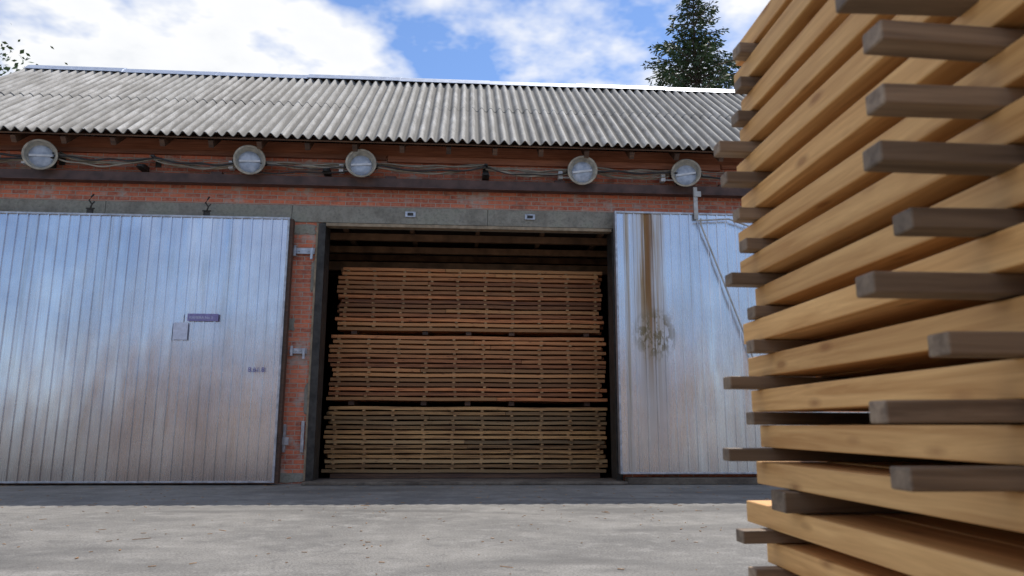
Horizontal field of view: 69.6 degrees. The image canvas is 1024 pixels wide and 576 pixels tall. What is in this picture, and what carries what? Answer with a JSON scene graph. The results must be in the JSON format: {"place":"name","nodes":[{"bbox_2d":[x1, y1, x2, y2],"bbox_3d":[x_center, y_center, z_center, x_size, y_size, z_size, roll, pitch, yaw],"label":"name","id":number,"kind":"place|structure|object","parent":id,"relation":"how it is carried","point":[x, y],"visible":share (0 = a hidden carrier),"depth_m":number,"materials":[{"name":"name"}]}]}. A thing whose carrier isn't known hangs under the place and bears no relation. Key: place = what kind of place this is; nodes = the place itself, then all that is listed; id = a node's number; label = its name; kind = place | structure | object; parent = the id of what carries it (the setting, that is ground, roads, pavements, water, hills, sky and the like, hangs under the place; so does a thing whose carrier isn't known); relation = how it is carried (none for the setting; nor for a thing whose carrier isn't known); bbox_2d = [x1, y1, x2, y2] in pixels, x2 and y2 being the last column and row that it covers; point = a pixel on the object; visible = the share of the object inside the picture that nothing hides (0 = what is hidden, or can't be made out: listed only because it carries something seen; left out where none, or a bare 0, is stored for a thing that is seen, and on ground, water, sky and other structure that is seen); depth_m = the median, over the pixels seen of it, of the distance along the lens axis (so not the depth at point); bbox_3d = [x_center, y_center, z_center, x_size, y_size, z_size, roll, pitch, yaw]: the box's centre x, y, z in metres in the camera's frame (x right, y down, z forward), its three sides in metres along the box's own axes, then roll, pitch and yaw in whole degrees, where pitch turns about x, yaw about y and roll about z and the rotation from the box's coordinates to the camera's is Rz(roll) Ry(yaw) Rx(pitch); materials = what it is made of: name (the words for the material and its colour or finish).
{"place":"outdoors","nodes":[
{"label":"outdoors","id":0,"kind":"place"},
{"bbox_2d":[0,0,769,88],"label":"sky","id":1,"kind":"structure","parent":0,"point":[605,42],"materials":[{"name":"blue"}]},
{"bbox_2d":[0,484,774,574],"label":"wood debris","id":2,"kind":"object","parent":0,"point":[385,512],"visible":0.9,"depth_m":8.17,"materials":[{"name":"brown wood"}]},
{"bbox_2d":[0,484,785,575],"bbox_3d":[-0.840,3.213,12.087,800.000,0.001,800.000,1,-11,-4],"label":"ground","id":3,"kind":"structure","parent":0,"point":[546,543],"depth_m":6.69,"materials":[{"name":"concrete"}]},
{"bbox_2d":[0,24,67,75],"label":"broadleaf tree","id":4,"kind":"object","parent":3,"relation":"on","point":[14,60],"visible":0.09,"depth_m":25.14,"materials":[{"name":"green plant"}]},
{"bbox_2d":[0,211,290,482],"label":"sliding door","id":5,"kind":"structure","parent":3,"relation":"on","point":[283,309],"depth_m":12.09,"materials":[{"name":"metal"}]},
{"bbox_2d":[86,194,94,212],"bbox_3d":[-7.048,-1.396,12.336,0.140,0.400,0.089,1,-11,-4],"label":"hanger","id":6,"kind":"object","parent":5,"relation":"attached to","point":[90,210],"visible":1,"depth_m":12.29,"materials":[{"name":"metal"}]},
{"bbox_2d":[0,213,287,480],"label":"ribbed sheet","id":7,"kind":"object","parent":5,"relation":"attached to","point":[104,376],"visible":1,"depth_m":11.89,"materials":[{"name":"metal"}]},
{"bbox_2d":[172,322,187,339],"bbox_3d":[-5.387,0.700,11.952,0.230,0.280,0.006,1,-11,-4],"label":"paper notice","id":8,"kind":"object","parent":7,"relation":"attached to","point":[180,331],"visible":1,"depth_m":11.95,"materials":[{"name":"white paper"}]},
{"bbox_2d":[187,313,218,320],"bbox_3d":[-5.047,0.479,12.017,0.490,0.120,0.008,1,-11,-4],"label":"nameplate","id":9,"kind":"object","parent":7,"relation":"attached to","point":[214,317],"visible":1,"depth_m":12.01,"materials":[{"name":"grey metal"}]},
{"bbox_2d":[189,316,211,318],"bbox_3d":[-5.073,0.482,12.008,0.367,0.042,0.001,1,-11,-4],"label":"lettering","id":10,"kind":"object","parent":9,"relation":"attached to","point":[198,317],"visible":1,"depth_m":12.01,"materials":[{"name":"paint"}]},
{"bbox_2d":[202,197,210,215],"bbox_3d":[-5.152,-1.366,12.460,0.140,0.400,0.089,1,-11,-4],"label":"hanger","id":11,"kind":"object","parent":5,"relation":"attached to","point":[206,212],"visible":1,"depth_m":12.41,"materials":[{"name":"metal"}]},
{"bbox_2d":[275,219,294,482],"bbox_3d":[-3.738,0.974,12.134,0.048,4.340,0.140,1,-11,-4],"label":"edge seal","id":12,"kind":"object","parent":5,"relation":"attached to","point":[284,357],"visible":1,"depth_m":12.07,"materials":[{"name":"black rubber"}]},
{"bbox_2d":[0,133,756,483],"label":"brick walls","id":13,"kind":"structure","parent":3,"relation":"on","point":[298,365],"depth_m":12.76,"materials":[{"name":"red brick"}]},
{"bbox_2d":[21,139,60,169],"bbox_3d":[-7.928,-2.186,12.375,0.625,0.522,0.452,4,-11,-18],"label":"industrial floodlight","id":14,"kind":"object","parent":13,"relation":"attached to","point":[37,154],"visible":1,"depth_m":12.27,"materials":[{"name":"metal"}]},
{"bbox_2d":[228,145,266,174],"bbox_3d":[-4.523,-2.133,12.612,0.638,0.524,0.427,4,-11,-18],"label":"industrial floodlight","id":15,"kind":"object","parent":13,"relation":"attached to","point":[248,159],"visible":1,"depth_m":12.49,"materials":[{"name":"metal"}]},
{"bbox_2d":[52,152,489,180],"bbox_3d":[-0.762,-2.066,12.932,18.400,0.270,0.286,1,-11,-4],"label":"cable bracket","id":16,"kind":"object","parent":13,"relation":"attached to","point":[146,168],"visible":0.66,"depth_m":12.68,"materials":[{"name":"metal"}]},
{"bbox_2d":[0,151,724,179],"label":"electric cable","id":17,"kind":"object","parent":16,"relation":"attached to","point":[225,165],"visible":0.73,"depth_m":12.72,"materials":[{"name":"black rubber"}]},
{"bbox_2d":[282,424,288,451],"bbox_3d":[-3.687,2.445,11.979,0.120,0.450,0.087,1,-11,-4],"label":"latch","id":18,"kind":"object","parent":13,"relation":"attached to","point":[285,440],"visible":1,"depth_m":11.94,"materials":[{"name":"metal"}]},
{"bbox_2d":[289,346,306,358],"bbox_3d":[-3.562,1.073,12.244,0.280,0.216,0.087,1,-11,-4],"label":"guide bracket","id":19,"kind":"object","parent":13,"relation":"attached to","point":[302,351],"visible":1,"depth_m":12.24,"materials":[{"name":"metal"}]},
{"bbox_2d":[280,224,316,482],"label":"mortar patches","id":20,"kind":"object","parent":13,"relation":"attached to","point":[299,229],"visible":0.81,"depth_m":12.36,"materials":[{"name":"concrete"}]},
{"bbox_2d":[300,421,304,451],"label":"latch keep","id":21,"kind":"structure","parent":13,"relation":"attached to","point":[302,436],"depth_m":12.01,"materials":[{"name":"metal"}]},
{"bbox_2d":[293,245,314,259],"bbox_3d":[-3.557,-0.605,12.557,0.360,0.240,0.087,1,-11,-4],"label":"guide bracket","id":22,"kind":"object","parent":13,"relation":"attached to","point":[311,251],"visible":1,"depth_m":12.56,"materials":[{"name":"metal"}]},
{"bbox_2d":[0,198,612,233],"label":"concrete lintel","id":23,"kind":"structure","parent":13,"relation":"on","point":[424,216],"depth_m":12.77,"materials":[{"name":"grey concrete"}]},
{"bbox_2d":[405,211,415,216],"bbox_3d":[-1.769,-1.282,12.819,0.180,0.100,0.036,1,-11,-4],"label":"lintel plate","id":24,"kind":"object","parent":23,"relation":"attached to","point":[410,214],"visible":1,"depth_m":12.81,"materials":[{"name":"metal"}]},
{"bbox_2d":[525,214,534,219],"bbox_3d":[0.316,-1.250,12.955,0.180,0.100,0.036,1,-11,-4],"label":"lintel plate","id":25,"kind":"object","parent":23,"relation":"attached to","point":[529,216],"visible":1,"depth_m":12.94,"materials":[{"name":"metal"}]},
{"bbox_2d":[303,223,318,480],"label":"jamb trim","id":26,"kind":"structure","parent":13,"relation":"attached to","point":[306,432],"depth_m":12.28,"materials":[{"name":"grey metal"}]},
{"bbox_2d":[339,149,377,176],"bbox_3d":[-2.654,-2.098,12.730,0.677,0.523,0.446,1,-11,-4],"label":"industrial floodlight","id":27,"kind":"object","parent":13,"relation":"attached to","point":[360,163],"visible":0.99,"depth_m":12.62,"materials":[{"name":"metal"}]},
{"bbox_2d":[0,128,723,161],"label":"eave rafters","id":28,"kind":"object","parent":13,"relation":"attached to","point":[118,136],"visible":0.2,"depth_m":12.54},
{"bbox_2d":[0,68,746,150],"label":"corrugated roof front","id":29,"kind":"structure","parent":28,"relation":"attached to","point":[56,100],"depth_m":14.10,"materials":[{"name":"grey metal"}]},
{"bbox_2d":[24,65,733,92],"bbox_3d":[-0.903,-4.625,16.707,19.270,0.226,0.480,1,-11,-4],"label":"ridge cap","id":30,"kind":"object","parent":29,"relation":"on","point":[348,77],"visible":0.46,"depth_m":16.41,"materials":[{"name":"metal"}]},
{"bbox_2d":[0,134,744,171],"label":"eave wall board","id":31,"kind":"object","parent":13,"relation":"attached to","point":[513,157],"visible":0.67,"depth_m":13.00,"materials":[{"name":"brown wood"}]},
{"bbox_2d":[0,168,752,197],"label":"rail","id":32,"kind":"object","parent":13,"relation":"attached to","point":[386,183],"depth_m":12.71,"materials":[{"name":"brown paint"}]},
{"bbox_2d":[85,70,710,153],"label":"corrugated roof back","id":33,"kind":"structure","parent":13,"relation":"attached to","point":[413,144],"depth_m":17.62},
{"bbox_2d":[305,223,622,480],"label":"opening jambs","id":34,"kind":"object","parent":13,"relation":"attached to","point":[316,377],"visible":0.93,"depth_m":12.50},
{"bbox_2d":[326,223,611,233],"bbox_3d":[-0.727,-1.048,12.921,4.976,0.055,0.140,1,-11,-4],"label":"opening head","id":35,"kind":"object","parent":13,"relation":"attached to","point":[466,228],"visible":1,"depth_m":12.88},
{"bbox_2d":[558,156,598,184],"bbox_3d":[1.171,-2.013,12.970,0.704,0.522,0.449,1,-11,-4],"label":"industrial floodlight","id":36,"kind":"object","parent":13,"relation":"attached to","point":[581,170],"visible":1,"depth_m":12.86,"materials":[{"name":"metal"}]},
{"bbox_2d":[660,159,701,186],"bbox_3d":[3.012,-1.992,13.083,0.712,0.523,0.479,1,-11,-4],"label":"industrial floodlight","id":37,"kind":"object","parent":13,"relation":"attached to","point":[689,172],"visible":0.99,"depth_m":12.98,"materials":[{"name":"metal"}]},
{"bbox_2d":[693,187,752,356],"bbox_3d":[3.741,0.041,12.653,1.114,3.684,0.086,1,-11,-4],"label":"conduit","id":38,"kind":"object","parent":13,"relation":"attached to","point":[696,194],"visible":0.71,"depth_m":12.81,"materials":[{"name":"grey metal"}]},
{"bbox_2d":[318,229,611,478],"bbox_3d":[-0.952,1.533,15.753,6.600,4.650,5.770,1,-11,-4],"label":"kiln chamber","id":39,"kind":"object","parent":3,"relation":"on","point":[333,302],"visible":0.04,"depth_m":16.73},
{"bbox_2d":[330,330,599,477],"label":"stack bearers","id":40,"kind":"object","parent":39,"relation":"on","point":[468,474],"visible":0.56,"depth_m":13.15,"materials":[{"name":"brown wood"}]},
{"bbox_2d":[321,406,606,472],"bbox_3d":[-0.842,2.833,13.815,5.108,1.163,1.350,1,-11,-4],"label":"lumber stack","id":41,"kind":"object","parent":40,"relation":"on","point":[363,450],"visible":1,"depth_m":13.23,"materials":[{"name":"brown wood"}]},
{"bbox_2d":[346,411,585,443],"bbox_3d":[-0.957,3.127,15.384,5.090,1.165,1.349,1,-11,-4],"label":"lumber stack","id":42,"kind":"object","parent":40,"relation":"on","point":[471,420],"visible":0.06,"depth_m":14.92,"materials":[{"name":"brown wood"}]},
{"bbox_2d":[326,335,606,402],"bbox_3d":[-0.828,1.584,14.069,5.090,1.183,1.350,1,-11,-4],"label":"lumber stack","id":43,"kind":"object","parent":40,"relation":"on","point":[431,369],"visible":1,"depth_m":13.50,"materials":[{"name":"brown wood"}]},
{"bbox_2d":[335,267,603,337],"bbox_3d":[-0.793,0.341,14.325,4.987,1.183,1.350,1,-11,-4],"label":"lumber stack","id":44,"kind":"object","parent":40,"relation":"on","point":[435,302],"visible":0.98,"depth_m":13.74,"materials":[{"name":"brown wood"}]},
{"bbox_2d":[328,229,606,282],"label":"ceiling baffles","id":45,"kind":"object","parent":39,"relation":"attached to","point":[338,262],"visible":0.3,"depth_m":14.50,"materials":[{"name":"brown wood"}]},
{"bbox_2d":[301,477,759,484],"bbox_3d":[1.826,3.208,12.321,10.370,0.106,0.800,1,-11,-4],"label":"threshold","id":46,"kind":"object","parent":3,"relation":"on","point":[657,480],"visible":0.61,"depth_m":12.00,"materials":[{"name":"concrete"}]},
{"bbox_2d":[641,0,740,88],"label":"spruce tree","id":47,"kind":"object","parent":3,"relation":"on","point":[693,45],"visible":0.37,"depth_m":26.55,"materials":[{"name":"green plant"}]},
{"bbox_2d":[736,500,1023,575],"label":"lumber stack","id":48,"kind":"object","parent":3,"relation":"on","point":[857,544],"visible":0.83,"depth_m":1.34,"materials":[{"name":"brown wood"}]},
{"bbox_2d":[771,489,912,512],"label":"stack bearers","id":49,"kind":"object","parent":48,"relation":"on","point":[788,501],"visible":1,"depth_m":1.51,"materials":[{"name":"brown wood"}]},
{"bbox_2d":[714,0,1023,532],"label":"lumber stack","id":50,"kind":"object","parent":49,"relation":"on","point":[879,146],"visible":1,"depth_m":1.22,"materials":[{"name":"brown wood"}]},
{"bbox_3d":[6.074,-1.431,13.238,0.140,0.400,0.089,1,-11,-4],"label":"hanger","id":51,"kind":"object","parent":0,"visible":0},
{"bbox_2d":[613,211,756,473],"bbox_3d":[4.371,0.900,12.666,5.200,4.465,0.150,1,-11,-4],"label":"sliding door","id":52,"kind":"structure","parent":51,"relation":"hanging from","point":[618,336],"depth_m":12.43,"materials":[{"name":"metal"}]},
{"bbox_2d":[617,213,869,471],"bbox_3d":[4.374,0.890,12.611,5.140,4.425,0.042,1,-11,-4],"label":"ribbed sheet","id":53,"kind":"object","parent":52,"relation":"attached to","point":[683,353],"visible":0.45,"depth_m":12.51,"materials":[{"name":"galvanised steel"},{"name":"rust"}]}
]}

